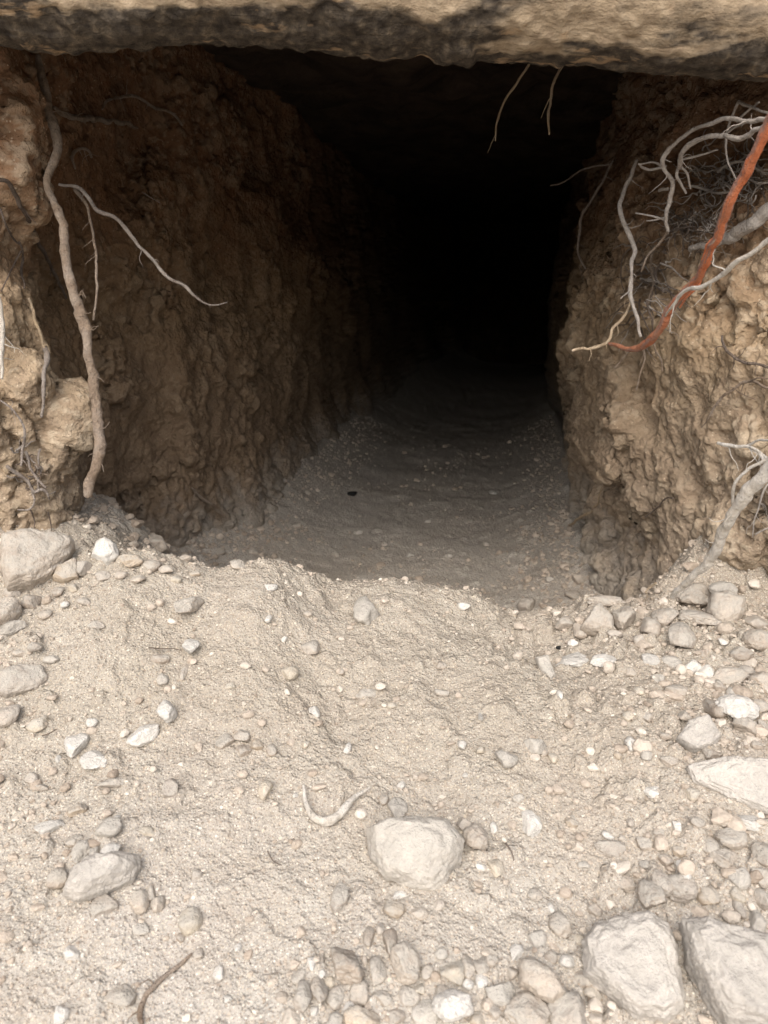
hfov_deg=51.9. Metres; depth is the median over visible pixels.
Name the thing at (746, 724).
stone
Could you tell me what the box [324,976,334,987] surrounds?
pebble
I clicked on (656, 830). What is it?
pebble
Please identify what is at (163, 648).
straw
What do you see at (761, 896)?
stone
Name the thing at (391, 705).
pebble
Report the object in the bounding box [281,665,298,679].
stone
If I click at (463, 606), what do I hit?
stone
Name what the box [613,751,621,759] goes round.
pebble
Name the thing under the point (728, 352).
root
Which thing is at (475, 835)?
stone
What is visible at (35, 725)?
stone
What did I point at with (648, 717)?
pebble
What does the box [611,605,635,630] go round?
stone
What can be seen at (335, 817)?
root
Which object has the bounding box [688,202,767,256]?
root
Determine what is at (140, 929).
stone
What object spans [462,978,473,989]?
pebble
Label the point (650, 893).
stone
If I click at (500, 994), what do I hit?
stone
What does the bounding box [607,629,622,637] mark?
stone
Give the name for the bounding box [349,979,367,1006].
stone
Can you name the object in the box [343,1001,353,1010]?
pebble
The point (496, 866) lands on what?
stone
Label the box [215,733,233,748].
stone
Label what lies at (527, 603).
stone
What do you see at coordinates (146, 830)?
stone
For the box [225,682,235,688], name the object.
pebble
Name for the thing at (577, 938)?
stone
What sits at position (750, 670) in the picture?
stone
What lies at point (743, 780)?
rock
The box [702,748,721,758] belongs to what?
stone
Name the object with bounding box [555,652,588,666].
rock
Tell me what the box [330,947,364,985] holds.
rock
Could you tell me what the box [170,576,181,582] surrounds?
pebble
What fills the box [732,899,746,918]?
stone
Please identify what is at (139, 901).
stone
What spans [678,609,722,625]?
rock
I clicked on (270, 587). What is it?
stone
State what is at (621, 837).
pebble
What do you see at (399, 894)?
stone
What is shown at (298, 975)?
stone
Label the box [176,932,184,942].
pebble
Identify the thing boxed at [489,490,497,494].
pebble
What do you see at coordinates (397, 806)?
stone
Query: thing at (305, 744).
pebble
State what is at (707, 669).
stone
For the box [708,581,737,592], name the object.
stone
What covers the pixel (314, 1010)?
pebble
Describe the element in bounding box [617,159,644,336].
root
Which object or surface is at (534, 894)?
stone
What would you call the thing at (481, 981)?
stone
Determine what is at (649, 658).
stone
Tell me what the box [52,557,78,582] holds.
stone
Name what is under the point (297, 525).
pebble
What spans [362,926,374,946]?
stone
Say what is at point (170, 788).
stone
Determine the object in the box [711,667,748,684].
rock
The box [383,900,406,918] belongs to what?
stone
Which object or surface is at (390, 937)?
stone
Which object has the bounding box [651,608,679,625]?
stone
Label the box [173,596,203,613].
stone
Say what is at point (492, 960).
stone
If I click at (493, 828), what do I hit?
pebble
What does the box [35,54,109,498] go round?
root
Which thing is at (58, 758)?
pebble
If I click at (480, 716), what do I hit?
stone
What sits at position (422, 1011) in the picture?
stone
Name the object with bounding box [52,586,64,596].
pebble
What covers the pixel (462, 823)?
stone
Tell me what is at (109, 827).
stone
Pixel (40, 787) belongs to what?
stone
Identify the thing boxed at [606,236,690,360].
root
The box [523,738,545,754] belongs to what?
stone
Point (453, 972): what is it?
stone
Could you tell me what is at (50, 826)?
stone
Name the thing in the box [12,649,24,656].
stone
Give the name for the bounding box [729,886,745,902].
stone
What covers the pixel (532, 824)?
stone
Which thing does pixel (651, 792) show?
stone
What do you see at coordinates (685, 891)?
stone
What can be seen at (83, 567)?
stone
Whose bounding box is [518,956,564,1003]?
rock
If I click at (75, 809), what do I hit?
stone
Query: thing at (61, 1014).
stone
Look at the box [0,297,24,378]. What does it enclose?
root
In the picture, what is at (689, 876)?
stone
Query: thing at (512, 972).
stone
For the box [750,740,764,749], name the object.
stone
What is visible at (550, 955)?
stone
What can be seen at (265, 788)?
stone
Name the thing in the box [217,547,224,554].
pebble
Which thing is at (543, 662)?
stone
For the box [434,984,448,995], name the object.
stone
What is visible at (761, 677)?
stone
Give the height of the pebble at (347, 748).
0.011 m
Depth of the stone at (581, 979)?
0.85 m
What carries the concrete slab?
on the earth wall at (648, 444)
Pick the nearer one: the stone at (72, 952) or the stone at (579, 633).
the stone at (72, 952)
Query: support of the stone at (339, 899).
on the ground
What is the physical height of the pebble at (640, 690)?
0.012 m
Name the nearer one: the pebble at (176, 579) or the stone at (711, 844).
the stone at (711, 844)
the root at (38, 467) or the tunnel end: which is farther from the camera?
the tunnel end
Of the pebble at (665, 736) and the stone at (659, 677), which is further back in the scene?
the stone at (659, 677)
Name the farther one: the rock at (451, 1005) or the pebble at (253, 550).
the pebble at (253, 550)
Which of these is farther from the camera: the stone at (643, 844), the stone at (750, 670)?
the stone at (750, 670)
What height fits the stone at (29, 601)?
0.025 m
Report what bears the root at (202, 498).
attached to the earth wall at (327, 273)
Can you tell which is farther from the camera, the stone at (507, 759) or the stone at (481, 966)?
the stone at (507, 759)
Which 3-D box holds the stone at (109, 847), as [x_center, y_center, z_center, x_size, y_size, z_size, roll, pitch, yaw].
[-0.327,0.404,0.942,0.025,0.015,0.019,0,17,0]
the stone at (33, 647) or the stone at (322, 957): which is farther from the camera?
the stone at (33, 647)
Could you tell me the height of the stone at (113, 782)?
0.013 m
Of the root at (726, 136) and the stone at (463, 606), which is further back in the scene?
the stone at (463, 606)
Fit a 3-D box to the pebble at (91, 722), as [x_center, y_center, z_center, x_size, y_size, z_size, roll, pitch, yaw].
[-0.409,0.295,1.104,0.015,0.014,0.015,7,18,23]
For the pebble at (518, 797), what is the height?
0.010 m
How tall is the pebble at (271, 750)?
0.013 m
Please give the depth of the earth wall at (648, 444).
1.72 m
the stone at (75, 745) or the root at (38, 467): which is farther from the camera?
the root at (38, 467)
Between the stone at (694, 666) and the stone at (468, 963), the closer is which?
the stone at (468, 963)
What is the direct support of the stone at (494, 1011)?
on the ground
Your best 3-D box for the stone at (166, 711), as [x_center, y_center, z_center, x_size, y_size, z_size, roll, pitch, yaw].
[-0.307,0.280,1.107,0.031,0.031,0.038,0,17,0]
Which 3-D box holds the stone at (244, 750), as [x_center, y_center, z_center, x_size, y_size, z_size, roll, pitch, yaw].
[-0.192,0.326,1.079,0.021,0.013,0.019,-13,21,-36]
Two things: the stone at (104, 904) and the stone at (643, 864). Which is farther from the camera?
the stone at (643, 864)
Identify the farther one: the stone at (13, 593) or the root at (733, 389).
the root at (733, 389)
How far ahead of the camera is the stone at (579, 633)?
1.37 m
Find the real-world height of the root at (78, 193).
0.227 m
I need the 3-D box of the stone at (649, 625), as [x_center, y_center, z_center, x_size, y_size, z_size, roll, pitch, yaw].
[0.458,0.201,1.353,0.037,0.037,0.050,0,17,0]
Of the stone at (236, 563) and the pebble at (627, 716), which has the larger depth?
the stone at (236, 563)
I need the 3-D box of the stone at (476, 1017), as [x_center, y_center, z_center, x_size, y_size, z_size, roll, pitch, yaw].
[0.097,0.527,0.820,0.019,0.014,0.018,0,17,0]
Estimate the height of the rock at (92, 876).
0.068 m
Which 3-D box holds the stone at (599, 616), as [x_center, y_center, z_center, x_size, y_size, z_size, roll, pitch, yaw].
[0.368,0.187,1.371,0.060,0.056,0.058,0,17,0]
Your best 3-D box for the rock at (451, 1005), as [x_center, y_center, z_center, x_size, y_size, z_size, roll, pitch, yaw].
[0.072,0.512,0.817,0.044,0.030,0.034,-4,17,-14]
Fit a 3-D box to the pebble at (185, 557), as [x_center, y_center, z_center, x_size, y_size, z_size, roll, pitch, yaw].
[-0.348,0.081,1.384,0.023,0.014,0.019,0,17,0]
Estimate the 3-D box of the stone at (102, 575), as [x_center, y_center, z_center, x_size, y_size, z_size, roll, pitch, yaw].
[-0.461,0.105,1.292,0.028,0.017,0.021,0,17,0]
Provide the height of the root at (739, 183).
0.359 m
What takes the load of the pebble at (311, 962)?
on the ground
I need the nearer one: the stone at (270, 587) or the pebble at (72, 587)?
the pebble at (72, 587)
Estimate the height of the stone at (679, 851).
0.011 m
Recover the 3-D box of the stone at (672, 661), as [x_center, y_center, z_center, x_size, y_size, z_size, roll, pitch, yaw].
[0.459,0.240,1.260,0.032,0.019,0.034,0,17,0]
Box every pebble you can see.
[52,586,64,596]
[53,888,62,895]
[55,755,61,762]
[60,601,68,607]
[67,583,77,591]
[85,718,97,726]
[89,846,99,854]
[114,571,128,578]
[156,673,168,684]
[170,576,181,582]
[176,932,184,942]
[179,554,191,560]
[188,570,200,575]
[193,948,203,958]
[213,965,223,979]
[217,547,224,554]
[224,994,231,1002]
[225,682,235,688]
[234,943,241,951]
[248,547,257,553]
[264,615,271,622]
[266,744,277,756]
[275,991,287,1002]
[293,523,301,528]
[302,741,309,748]
[303,610,312,616]
[307,957,315,970]
[308,706,319,716]
[310,1006,318,1015]
[318,969,325,978]
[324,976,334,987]
[332,552,339,555]
[343,742,350,752]
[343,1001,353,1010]
[347,491,356,495]
[354,530,362,533]
[379,793,388,805]
[387,702,396,707]
[397,781,405,788]
[414,983,424,993]
[435,947,447,959]
[436,661,446,668]
[445,553,453,557]
[457,740,466,748]
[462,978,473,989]
[475,863,485,870]
[476,746,483,752]
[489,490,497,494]
[490,822,497,833]
[513,793,523,802]
[541,749,547,756]
[548,753,557,763]
[548,903,555,912]
[556,690,562,699]
[568,639,577,645]
[577,860,590,868]
[602,831,613,839]
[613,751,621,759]
[618,834,625,841]
[622,711,634,721]
[624,667,636,676]
[626,818,634,826]
[633,687,644,695]
[640,751,651,760]
[642,712,653,721]
[653,827,664,835]
[659,732,672,739]
[672,821,681,831]
[718,638,728,645]
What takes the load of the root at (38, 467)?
attached to the earth wall at (327, 273)
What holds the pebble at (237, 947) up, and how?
on the ground
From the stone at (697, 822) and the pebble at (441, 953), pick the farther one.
the stone at (697, 822)
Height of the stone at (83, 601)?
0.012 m
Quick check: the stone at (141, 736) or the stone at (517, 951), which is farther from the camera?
the stone at (141, 736)
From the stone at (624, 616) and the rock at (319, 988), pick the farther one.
the stone at (624, 616)
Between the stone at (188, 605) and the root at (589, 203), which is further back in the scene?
the root at (589, 203)
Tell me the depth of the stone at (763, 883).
0.92 m
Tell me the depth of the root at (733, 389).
1.38 m
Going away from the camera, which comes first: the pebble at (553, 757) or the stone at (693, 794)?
the stone at (693, 794)
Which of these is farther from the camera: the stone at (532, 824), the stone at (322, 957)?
the stone at (532, 824)
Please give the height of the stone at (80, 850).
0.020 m
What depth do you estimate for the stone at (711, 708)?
1.13 m
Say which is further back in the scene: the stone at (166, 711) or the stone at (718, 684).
the stone at (718, 684)
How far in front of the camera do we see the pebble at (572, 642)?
1.34 m
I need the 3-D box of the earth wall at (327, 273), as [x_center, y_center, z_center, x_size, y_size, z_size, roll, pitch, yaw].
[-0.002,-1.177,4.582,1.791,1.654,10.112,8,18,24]
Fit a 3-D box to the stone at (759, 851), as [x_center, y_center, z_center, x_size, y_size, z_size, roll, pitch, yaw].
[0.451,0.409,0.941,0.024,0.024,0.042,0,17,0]
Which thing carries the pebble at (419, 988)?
on the ground
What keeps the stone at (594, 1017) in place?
on the ground
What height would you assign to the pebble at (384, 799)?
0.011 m
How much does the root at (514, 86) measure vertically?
0.175 m
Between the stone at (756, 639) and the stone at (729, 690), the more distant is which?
the stone at (756, 639)
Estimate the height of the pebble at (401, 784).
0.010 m
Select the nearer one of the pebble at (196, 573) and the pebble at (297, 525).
the pebble at (196, 573)
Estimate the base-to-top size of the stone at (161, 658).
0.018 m
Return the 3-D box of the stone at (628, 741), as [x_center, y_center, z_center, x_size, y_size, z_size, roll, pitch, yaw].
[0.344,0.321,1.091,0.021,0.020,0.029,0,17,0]
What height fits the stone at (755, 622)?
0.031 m
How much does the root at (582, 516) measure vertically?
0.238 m
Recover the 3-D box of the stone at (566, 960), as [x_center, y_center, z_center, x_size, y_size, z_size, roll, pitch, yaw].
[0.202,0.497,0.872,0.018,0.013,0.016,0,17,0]
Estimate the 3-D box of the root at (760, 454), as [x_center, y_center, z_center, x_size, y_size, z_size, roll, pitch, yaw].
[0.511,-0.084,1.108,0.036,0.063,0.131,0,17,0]
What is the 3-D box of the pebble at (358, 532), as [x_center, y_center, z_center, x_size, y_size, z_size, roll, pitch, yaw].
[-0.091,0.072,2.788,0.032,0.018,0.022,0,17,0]
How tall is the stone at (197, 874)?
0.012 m
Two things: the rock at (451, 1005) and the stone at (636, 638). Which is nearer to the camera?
the rock at (451, 1005)
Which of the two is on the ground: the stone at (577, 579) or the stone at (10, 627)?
the stone at (10, 627)
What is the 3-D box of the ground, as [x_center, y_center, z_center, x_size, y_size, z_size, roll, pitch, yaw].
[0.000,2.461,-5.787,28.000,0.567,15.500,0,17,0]
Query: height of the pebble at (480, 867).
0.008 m
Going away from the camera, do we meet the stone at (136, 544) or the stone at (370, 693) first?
the stone at (370, 693)
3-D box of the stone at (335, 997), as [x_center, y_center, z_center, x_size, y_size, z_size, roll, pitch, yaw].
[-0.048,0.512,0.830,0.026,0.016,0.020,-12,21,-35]
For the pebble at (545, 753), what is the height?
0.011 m
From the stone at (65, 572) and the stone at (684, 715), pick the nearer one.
the stone at (684, 715)
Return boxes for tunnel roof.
[198,44,624,223]
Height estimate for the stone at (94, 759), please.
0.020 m
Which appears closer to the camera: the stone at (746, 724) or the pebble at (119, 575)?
the stone at (746, 724)
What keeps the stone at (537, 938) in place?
on the ground
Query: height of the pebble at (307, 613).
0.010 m
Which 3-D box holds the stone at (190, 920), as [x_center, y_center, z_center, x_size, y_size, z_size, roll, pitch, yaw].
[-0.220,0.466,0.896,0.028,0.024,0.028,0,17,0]
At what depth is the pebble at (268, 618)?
1.25 m
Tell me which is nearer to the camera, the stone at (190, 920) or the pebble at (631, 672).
the stone at (190, 920)
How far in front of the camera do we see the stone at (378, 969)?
0.84 m
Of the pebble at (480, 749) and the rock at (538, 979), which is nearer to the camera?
the rock at (538, 979)
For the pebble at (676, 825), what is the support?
on the ground
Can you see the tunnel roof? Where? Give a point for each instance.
(418, 131)
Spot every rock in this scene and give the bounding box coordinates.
[0,528,74,591]
[0,664,47,697]
[62,851,141,902]
[310,976,327,1002]
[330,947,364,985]
[366,816,464,890]
[431,988,473,1022]
[503,991,550,1023]
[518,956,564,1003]
[547,990,587,1023]
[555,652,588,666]
[581,910,685,1023]
[671,583,709,605]
[675,714,720,753]
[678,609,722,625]
[678,916,767,1023]
[685,756,767,814]
[705,589,745,620]
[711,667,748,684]
[715,694,759,719]
[739,815,762,830]
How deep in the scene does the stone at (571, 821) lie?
1.01 m
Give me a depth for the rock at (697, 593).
1.47 m
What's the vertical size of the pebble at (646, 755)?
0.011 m
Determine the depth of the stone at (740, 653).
1.27 m
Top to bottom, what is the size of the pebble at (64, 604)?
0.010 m
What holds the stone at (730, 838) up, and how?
on the ground
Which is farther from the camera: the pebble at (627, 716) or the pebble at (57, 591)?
the pebble at (57, 591)
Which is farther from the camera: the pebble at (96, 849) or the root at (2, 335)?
the root at (2, 335)
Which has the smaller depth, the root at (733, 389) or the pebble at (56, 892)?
the pebble at (56, 892)
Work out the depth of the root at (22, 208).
1.43 m
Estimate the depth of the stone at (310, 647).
1.24 m
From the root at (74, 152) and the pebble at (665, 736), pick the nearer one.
the pebble at (665, 736)
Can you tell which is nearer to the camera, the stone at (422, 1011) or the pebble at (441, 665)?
the stone at (422, 1011)
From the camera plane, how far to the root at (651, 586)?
1.53 m
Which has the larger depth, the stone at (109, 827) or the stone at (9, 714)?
the stone at (9, 714)
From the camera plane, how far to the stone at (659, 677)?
1.21 m
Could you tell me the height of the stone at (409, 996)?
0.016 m
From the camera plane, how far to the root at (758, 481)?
1.08 m
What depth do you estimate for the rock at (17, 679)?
1.14 m
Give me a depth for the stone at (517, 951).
0.87 m
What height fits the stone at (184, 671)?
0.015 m
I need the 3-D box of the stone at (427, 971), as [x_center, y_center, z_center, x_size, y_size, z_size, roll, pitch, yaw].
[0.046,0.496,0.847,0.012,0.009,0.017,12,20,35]
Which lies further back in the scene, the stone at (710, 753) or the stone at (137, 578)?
the stone at (137, 578)
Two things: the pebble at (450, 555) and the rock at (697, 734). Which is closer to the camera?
the rock at (697, 734)
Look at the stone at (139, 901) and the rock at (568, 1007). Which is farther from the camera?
the stone at (139, 901)
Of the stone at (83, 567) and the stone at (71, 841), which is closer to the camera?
the stone at (71, 841)
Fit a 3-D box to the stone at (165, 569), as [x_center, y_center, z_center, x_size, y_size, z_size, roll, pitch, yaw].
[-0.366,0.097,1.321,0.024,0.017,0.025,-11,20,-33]
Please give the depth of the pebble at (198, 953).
0.86 m
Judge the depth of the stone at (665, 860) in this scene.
0.95 m
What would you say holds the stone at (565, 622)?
on the ground
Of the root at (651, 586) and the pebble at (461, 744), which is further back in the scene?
the root at (651, 586)
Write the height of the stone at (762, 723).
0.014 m
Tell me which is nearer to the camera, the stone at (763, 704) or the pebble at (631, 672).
the stone at (763, 704)
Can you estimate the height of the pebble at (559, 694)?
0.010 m
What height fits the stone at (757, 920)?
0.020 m
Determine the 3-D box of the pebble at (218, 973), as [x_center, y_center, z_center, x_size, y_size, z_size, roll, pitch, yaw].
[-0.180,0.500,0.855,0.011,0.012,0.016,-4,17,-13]
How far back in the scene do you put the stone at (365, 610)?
1.33 m
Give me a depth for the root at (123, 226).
1.43 m
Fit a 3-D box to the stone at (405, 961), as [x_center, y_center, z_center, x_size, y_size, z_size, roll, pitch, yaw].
[0.024,0.485,0.851,0.031,0.031,0.044,-8,18,-24]
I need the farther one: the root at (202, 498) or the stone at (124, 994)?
the root at (202, 498)
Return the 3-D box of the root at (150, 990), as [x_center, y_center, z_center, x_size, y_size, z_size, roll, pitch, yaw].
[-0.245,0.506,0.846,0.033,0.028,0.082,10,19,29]
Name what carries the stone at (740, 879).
on the ground
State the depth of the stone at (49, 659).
1.17 m
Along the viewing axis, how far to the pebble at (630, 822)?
0.99 m
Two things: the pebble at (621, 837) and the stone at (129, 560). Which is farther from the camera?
the stone at (129, 560)
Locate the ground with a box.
[0,519,767,1023]
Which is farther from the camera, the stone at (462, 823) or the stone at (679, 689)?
the stone at (679, 689)
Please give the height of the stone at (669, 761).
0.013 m
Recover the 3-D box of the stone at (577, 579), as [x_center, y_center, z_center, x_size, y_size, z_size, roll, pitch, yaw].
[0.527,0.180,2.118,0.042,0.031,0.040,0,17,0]
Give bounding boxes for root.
[0,178,66,298]
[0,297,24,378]
[0,399,55,531]
[28,298,50,417]
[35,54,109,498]
[53,106,137,129]
[58,183,226,305]
[69,147,100,168]
[73,188,98,320]
[101,85,182,125]
[127,953,192,1023]
[191,487,226,517]
[302,784,369,826]
[488,64,529,150]
[541,67,562,134]
[550,160,617,274]
[569,487,601,526]
[571,276,632,360]
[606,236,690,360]
[608,114,767,390]
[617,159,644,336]
[635,116,765,272]
[642,497,673,517]
[644,582,656,598]
[646,129,767,260]
[665,237,767,332]
[670,457,767,599]
[675,100,767,193]
[688,153,767,194]
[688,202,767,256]
[701,377,767,427]
[714,335,767,373]
[717,439,767,470]
[746,483,767,537]
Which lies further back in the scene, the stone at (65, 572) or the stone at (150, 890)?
the stone at (65, 572)
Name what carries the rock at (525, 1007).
on the ground
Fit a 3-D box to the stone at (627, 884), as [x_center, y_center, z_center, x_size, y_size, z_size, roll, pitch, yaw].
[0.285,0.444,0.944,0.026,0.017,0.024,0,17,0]
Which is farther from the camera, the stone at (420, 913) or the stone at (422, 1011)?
the stone at (420, 913)
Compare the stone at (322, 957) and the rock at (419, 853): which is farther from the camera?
the rock at (419, 853)
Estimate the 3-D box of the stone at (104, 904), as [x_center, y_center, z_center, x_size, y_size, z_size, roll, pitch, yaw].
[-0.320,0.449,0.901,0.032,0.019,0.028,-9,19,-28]
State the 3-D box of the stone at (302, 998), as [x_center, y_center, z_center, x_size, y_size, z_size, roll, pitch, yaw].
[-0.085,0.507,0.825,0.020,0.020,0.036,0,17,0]
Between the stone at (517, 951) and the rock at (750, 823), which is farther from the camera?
the rock at (750, 823)
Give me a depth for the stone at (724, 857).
0.94 m
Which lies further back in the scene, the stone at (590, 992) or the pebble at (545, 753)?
the pebble at (545, 753)
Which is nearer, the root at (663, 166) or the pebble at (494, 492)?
the root at (663, 166)
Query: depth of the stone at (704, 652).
1.27 m
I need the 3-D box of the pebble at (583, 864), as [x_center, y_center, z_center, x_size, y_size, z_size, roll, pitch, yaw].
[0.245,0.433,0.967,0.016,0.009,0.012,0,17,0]
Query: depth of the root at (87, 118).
1.73 m
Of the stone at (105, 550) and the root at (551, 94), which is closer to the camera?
the stone at (105, 550)
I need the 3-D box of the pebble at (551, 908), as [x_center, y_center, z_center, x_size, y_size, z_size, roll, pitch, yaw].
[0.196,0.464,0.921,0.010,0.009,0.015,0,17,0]
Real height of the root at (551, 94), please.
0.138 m
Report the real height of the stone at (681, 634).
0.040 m
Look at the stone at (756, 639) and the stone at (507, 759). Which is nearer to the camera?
the stone at (507, 759)
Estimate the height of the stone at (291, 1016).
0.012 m
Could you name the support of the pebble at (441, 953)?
on the ground
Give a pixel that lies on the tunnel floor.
(472, 404)
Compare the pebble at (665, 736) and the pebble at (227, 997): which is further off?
the pebble at (665, 736)
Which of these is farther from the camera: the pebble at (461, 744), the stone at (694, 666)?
the stone at (694, 666)
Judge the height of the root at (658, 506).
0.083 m
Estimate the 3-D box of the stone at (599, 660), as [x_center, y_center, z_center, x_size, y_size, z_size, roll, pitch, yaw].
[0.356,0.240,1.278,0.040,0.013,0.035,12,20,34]
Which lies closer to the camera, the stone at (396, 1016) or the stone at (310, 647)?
the stone at (396, 1016)
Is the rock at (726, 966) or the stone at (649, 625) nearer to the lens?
the rock at (726, 966)
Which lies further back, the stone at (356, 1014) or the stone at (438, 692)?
the stone at (438, 692)
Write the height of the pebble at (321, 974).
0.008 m
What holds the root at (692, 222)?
attached to the earth wall at (648, 444)
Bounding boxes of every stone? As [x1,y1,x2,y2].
[0,596,21,624]
[0,620,26,635]
[0,704,20,726]
[3,588,20,596]
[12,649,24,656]
[21,594,41,608]
[24,772,37,783]
[26,642,43,651]
[26,715,48,732]
[31,784,48,790]
[34,819,64,834]
[38,609,51,619]
[42,655,59,663]
[45,867,67,889]
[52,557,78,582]
[53,1005,69,1023]
[63,945,80,960]
[64,733,88,757]
[64,834,83,847]
[67,803,87,817]
[71,839,89,863]
[76,561,91,575]
[77,597,90,604]
[79,750,106,768]
[87,621,104,628]
[90,894,119,918]
[91,537,118,565]
[94,817,121,837]
[95,571,110,580]
[97,777,123,787]
[100,842,120,853]
[106,983,136,1006]
[118,553,142,567]
[126,723,159,746]
[128,540,139,547]
[129,889,148,914]
[130,575,145,582]
[132,922,149,934]
[138,826,153,835]
[142,559,162,572]
[146,883,155,901]
[149,534,167,552]
[150,895,165,912]
[151,654,169,663]
[156,699,177,722]
[158,565,173,572]
[162,778,177,798]
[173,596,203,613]
[178,906,202,936]
[180,664,188,679]
[182,639,199,653]
[192,869,203,879]
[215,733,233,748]
[230,559,244,568]
[233,729,250,741]
[236,745,251,756]
[250,738,263,750]
[258,780,272,799]
[265,584,277,590]
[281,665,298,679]
[282,1007,300,1023]
[291,969,306,984]
[293,980,311,1012]
[301,640,319,654]
[318,952,325,968]
[326,984,344,1010]
[328,1011,343,1023]
[330,881,348,913]
[344,1005,379,1023]
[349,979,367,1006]
[353,596,379,624]
[355,689,375,699]
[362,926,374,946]
[369,955,386,984]
[374,990,392,1006]
[376,923,384,934]
[382,928,397,955]
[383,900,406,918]
[387,797,407,816]
[388,1008,405,1023]
[389,940,420,984]
[393,890,405,898]
[398,985,419,1006]
[410,907,428,919]
[411,999,438,1023]
[421,965,433,979]
[433,899,445,910]
[434,689,449,695]
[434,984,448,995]
[439,958,464,985]
[457,817,471,829]
[458,603,470,610]
[462,953,474,979]
[463,822,488,849]
[468,1011,484,1023]
[473,956,489,974]
[475,974,486,989]
[478,713,482,720]
[485,981,515,1006]
[486,954,497,966]
[487,859,503,877]
[488,1004,499,1019]
[495,750,517,767]
[507,967,518,979]
[510,943,523,961]
[518,597,534,610]
[521,810,542,837]
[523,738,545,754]
[527,887,542,901]
[527,929,546,946]
[535,654,555,678]
[544,949,557,964]
[548,911,571,937]
[554,616,573,629]
[559,954,574,967]
[564,590,579,598]
[565,815,578,827]
[571,574,586,584]
[573,623,587,638]
[573,934,583,945]
[574,970,591,987]
[580,603,613,635]
[583,986,601,1000]
[587,595,622,606]
[587,903,602,916]
[588,1012,601,1023]
[590,653,616,666]
[593,840,625,857]
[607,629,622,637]
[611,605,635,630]
[619,874,634,893]
[624,736,634,751]
[633,634,644,643]
[635,837,651,851]
[637,879,666,908]
[639,860,649,868]
[640,617,660,637]
[641,653,659,664]
[643,786,658,797]
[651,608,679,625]
[651,674,665,682]
[651,868,672,896]
[658,854,673,866]
[660,756,677,766]
[662,655,681,667]
[664,684,687,696]
[667,874,697,903]
[668,622,695,648]
[672,846,686,857]
[678,710,692,720]
[678,872,691,879]
[685,660,701,672]
[685,787,700,800]
[690,816,704,827]
[697,886,719,905]
[698,649,708,657]
[698,664,713,677]
[702,698,726,718]
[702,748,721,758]
[702,835,719,853]
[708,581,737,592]
[708,847,737,867]
[713,679,726,690]
[714,827,747,849]
[726,687,734,694]
[728,867,750,890]
[729,646,754,660]
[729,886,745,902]
[732,717,757,734]
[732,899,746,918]
[739,665,755,674]
[741,629,767,651]
[743,615,767,628]
[748,671,767,694]
[748,910,766,931]
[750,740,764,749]
[750,841,767,867]
[750,867,767,888]
[751,699,767,712]
[754,888,767,909]
[758,719,767,737]
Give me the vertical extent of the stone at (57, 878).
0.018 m
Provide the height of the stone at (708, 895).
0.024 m
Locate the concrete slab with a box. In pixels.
[0,0,767,81]
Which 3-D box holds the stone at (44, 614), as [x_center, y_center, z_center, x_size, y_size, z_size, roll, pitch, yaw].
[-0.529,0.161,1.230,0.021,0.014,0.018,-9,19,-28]
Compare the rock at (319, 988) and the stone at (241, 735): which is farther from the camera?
the stone at (241, 735)
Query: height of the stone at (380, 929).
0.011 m
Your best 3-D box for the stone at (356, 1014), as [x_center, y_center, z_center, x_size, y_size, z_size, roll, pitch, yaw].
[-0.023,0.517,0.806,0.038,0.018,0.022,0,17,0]
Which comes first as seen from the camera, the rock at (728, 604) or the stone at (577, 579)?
the rock at (728, 604)
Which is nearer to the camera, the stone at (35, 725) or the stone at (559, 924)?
the stone at (559, 924)
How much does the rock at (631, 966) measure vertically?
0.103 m
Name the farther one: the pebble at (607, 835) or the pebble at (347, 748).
the pebble at (347, 748)
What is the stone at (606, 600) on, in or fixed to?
on the ground
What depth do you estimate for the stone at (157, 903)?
0.90 m
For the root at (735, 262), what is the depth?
1.01 m
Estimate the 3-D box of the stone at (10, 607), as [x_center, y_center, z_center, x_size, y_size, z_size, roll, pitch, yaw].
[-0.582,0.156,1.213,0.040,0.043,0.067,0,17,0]
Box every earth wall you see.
[0,44,463,547]
[544,72,767,601]
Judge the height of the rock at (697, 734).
0.061 m
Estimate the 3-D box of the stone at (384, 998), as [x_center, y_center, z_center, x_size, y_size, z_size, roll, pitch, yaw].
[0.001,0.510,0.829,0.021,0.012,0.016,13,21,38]
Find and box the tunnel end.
[456,221,559,364]
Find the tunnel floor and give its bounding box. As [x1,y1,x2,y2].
[77,353,688,611]
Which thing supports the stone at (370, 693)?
on the ground
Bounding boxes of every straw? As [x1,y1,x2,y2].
[148,647,181,650]
[505,843,513,860]
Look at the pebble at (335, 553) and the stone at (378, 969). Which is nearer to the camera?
the stone at (378, 969)
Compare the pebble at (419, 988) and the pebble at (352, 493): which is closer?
the pebble at (419, 988)
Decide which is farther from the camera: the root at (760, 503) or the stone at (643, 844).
the root at (760, 503)
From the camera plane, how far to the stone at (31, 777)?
1.04 m
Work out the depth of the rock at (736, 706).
1.12 m
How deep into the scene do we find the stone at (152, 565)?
1.32 m
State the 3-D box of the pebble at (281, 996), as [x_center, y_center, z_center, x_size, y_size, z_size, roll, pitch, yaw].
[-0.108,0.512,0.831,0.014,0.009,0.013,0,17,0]
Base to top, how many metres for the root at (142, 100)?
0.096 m
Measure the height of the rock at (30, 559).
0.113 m
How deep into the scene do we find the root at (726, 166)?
1.47 m
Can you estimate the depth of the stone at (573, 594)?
2.05 m
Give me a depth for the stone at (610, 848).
0.97 m
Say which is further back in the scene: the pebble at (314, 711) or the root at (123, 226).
the root at (123, 226)
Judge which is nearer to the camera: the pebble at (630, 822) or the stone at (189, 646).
the pebble at (630, 822)
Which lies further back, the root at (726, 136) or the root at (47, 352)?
the root at (47, 352)
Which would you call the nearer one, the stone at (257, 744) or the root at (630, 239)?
the stone at (257, 744)
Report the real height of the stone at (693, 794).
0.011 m
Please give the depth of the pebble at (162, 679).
1.16 m

